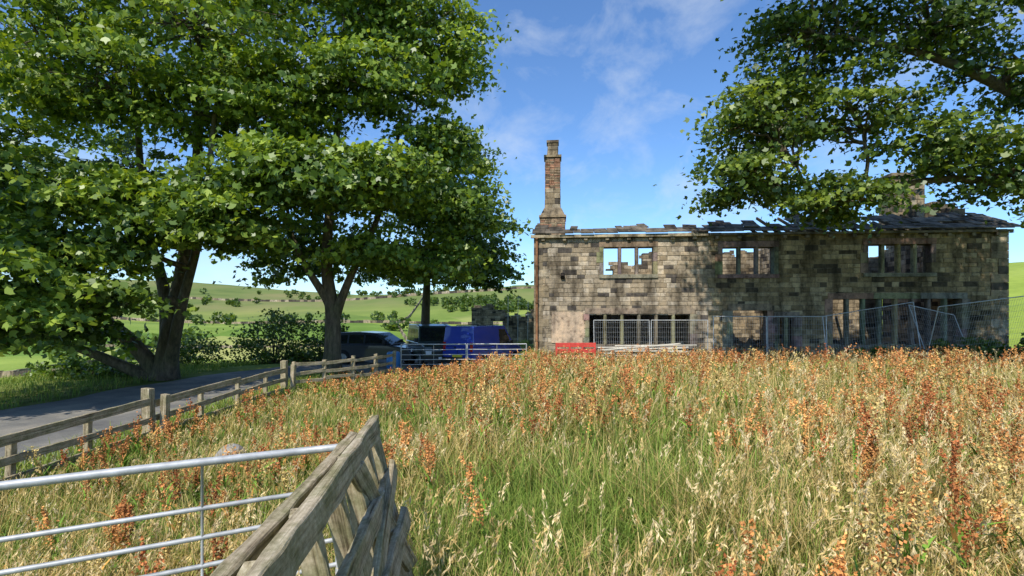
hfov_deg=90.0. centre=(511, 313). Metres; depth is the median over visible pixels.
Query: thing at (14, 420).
road
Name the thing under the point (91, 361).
dry stone wall
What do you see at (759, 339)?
site fence panel
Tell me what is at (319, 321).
dry stone wall
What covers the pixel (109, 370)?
bush
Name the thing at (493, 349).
metal yard gate
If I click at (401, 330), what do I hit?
dry stone wall
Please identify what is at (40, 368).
bush
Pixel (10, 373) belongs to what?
dry stone wall
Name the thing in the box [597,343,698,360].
timber stack
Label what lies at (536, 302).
drainpipe
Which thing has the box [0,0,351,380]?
sycamore tree
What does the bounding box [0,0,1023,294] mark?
sky
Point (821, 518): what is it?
meadow grass
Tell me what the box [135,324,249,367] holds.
bush
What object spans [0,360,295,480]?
timber fence
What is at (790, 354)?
bush
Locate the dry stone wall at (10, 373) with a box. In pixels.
[0,359,182,377]
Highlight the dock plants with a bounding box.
[0,343,1023,575]
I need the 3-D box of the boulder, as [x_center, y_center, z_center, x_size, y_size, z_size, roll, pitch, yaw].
[-4.351,2.195,7.899,0.469,0.394,0.461,0,0,0]
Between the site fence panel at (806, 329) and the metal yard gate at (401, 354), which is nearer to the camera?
the site fence panel at (806, 329)
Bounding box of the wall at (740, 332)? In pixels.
[589,248,881,346]
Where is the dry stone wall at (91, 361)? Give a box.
[0,347,194,371]
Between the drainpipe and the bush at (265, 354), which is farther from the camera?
the bush at (265, 354)
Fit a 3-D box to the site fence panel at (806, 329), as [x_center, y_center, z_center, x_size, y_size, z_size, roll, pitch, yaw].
[11.025,1.092,19.800,2.476,2.016,0.740,0,0,17]
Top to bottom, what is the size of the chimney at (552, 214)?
5.420 m
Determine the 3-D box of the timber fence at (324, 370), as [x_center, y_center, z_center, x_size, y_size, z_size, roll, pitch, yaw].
[-5.734,2.114,18.496,0.596,1.294,4.808,0,0,30]
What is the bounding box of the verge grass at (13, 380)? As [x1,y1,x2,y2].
[0,339,529,498]
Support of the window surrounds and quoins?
attached to the front wall at (815, 270)
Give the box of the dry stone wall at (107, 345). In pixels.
[89,343,405,347]
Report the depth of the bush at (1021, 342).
18.31 m
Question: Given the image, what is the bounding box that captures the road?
[0,358,501,476]
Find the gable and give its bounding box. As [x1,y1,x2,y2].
[882,201,995,343]
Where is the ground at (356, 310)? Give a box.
[0,262,1023,575]
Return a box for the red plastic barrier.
[555,343,595,359]
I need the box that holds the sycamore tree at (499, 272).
[336,125,533,323]
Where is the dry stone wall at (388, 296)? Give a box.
[152,286,533,301]
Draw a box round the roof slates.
[532,212,1020,233]
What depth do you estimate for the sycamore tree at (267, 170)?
19.37 m
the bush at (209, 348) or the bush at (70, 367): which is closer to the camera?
the bush at (70, 367)
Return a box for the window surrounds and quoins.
[534,232,1008,355]
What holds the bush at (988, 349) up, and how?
on the ground at (356, 310)
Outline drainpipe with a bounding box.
[535,238,537,352]
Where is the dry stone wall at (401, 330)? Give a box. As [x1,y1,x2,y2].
[396,298,421,340]
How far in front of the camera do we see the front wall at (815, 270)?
21.16 m
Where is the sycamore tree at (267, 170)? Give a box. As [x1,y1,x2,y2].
[90,0,530,374]
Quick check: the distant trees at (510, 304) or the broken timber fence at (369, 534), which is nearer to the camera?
the broken timber fence at (369, 534)
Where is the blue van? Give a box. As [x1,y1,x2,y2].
[442,324,521,367]
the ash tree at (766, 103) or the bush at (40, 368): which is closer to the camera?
the ash tree at (766, 103)
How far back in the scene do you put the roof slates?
21.37 m
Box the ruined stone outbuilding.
[472,304,533,343]
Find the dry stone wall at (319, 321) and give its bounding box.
[112,317,502,323]
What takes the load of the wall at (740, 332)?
on the ground at (356, 310)
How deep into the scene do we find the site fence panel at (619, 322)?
20.38 m
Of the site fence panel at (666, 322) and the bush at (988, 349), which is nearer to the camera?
the bush at (988, 349)
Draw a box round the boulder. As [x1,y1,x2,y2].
[214,443,246,468]
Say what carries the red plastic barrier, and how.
on the ground at (356, 310)
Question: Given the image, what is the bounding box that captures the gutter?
[531,229,1013,240]
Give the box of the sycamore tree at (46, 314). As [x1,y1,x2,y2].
[0,0,124,358]
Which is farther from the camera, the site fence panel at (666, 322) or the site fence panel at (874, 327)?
the site fence panel at (666, 322)
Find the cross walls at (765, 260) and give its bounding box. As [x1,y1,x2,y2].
[668,230,825,343]
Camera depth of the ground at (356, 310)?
135.15 m
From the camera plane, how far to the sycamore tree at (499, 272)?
30.46 m
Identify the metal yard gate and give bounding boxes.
[400,343,466,368]
[467,343,526,364]
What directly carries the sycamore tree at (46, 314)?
on the ground at (356, 310)
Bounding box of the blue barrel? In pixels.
[386,351,399,373]
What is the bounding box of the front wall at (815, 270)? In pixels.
[535,229,1006,357]
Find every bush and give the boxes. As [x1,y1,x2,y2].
[19,354,92,378]
[38,355,124,379]
[94,360,140,378]
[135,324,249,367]
[225,308,323,364]
[270,311,349,362]
[753,349,811,361]
[830,346,915,362]
[920,336,1023,365]
[1007,332,1023,356]
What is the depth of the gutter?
21.03 m
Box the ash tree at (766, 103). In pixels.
[653,0,1023,243]
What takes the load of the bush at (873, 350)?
on the ground at (356, 310)
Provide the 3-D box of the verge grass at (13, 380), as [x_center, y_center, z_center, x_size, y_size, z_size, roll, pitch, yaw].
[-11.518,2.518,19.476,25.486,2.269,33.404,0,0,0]
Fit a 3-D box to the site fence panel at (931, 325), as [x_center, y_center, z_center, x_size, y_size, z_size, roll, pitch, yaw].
[16.450,0.746,19.534,1.940,2.224,1.367,0,0,0]
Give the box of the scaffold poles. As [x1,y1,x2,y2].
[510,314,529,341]
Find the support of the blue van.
on the road
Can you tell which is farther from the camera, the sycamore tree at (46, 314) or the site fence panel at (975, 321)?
the site fence panel at (975, 321)
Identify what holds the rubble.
on the ground at (356, 310)
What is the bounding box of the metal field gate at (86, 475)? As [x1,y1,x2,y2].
[0,444,337,575]
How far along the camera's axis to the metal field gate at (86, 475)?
2.55 m
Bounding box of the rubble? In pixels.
[589,336,923,353]
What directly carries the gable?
on the ground at (356, 310)
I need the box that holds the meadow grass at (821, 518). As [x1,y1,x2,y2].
[0,345,1023,575]
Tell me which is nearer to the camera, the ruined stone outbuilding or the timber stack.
the timber stack
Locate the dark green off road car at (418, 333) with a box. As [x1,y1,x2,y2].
[406,322,460,368]
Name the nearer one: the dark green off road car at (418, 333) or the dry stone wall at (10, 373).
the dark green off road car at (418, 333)
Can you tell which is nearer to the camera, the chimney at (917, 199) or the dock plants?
the dock plants
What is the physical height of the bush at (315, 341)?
3.362 m
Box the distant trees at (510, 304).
[47,280,533,362]
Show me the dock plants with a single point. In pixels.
(909, 520)
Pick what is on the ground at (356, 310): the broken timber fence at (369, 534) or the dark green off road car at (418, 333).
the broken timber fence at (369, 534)
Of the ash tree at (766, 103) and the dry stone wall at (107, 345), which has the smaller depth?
the ash tree at (766, 103)
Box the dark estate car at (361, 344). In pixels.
[341,331,416,363]
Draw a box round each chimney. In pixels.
[539,140,565,234]
[876,172,928,229]
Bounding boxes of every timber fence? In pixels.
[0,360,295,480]
[210,415,417,575]
[291,350,395,387]
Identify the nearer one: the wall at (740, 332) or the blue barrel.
the blue barrel
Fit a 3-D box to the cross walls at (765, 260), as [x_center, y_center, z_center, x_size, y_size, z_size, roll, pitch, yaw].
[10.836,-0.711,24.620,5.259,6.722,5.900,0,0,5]
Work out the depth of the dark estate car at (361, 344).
25.47 m
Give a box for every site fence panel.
[593,320,649,352]
[651,320,707,349]
[713,316,766,359]
[767,316,826,351]
[822,302,920,356]
[909,305,967,351]
[917,296,1023,360]

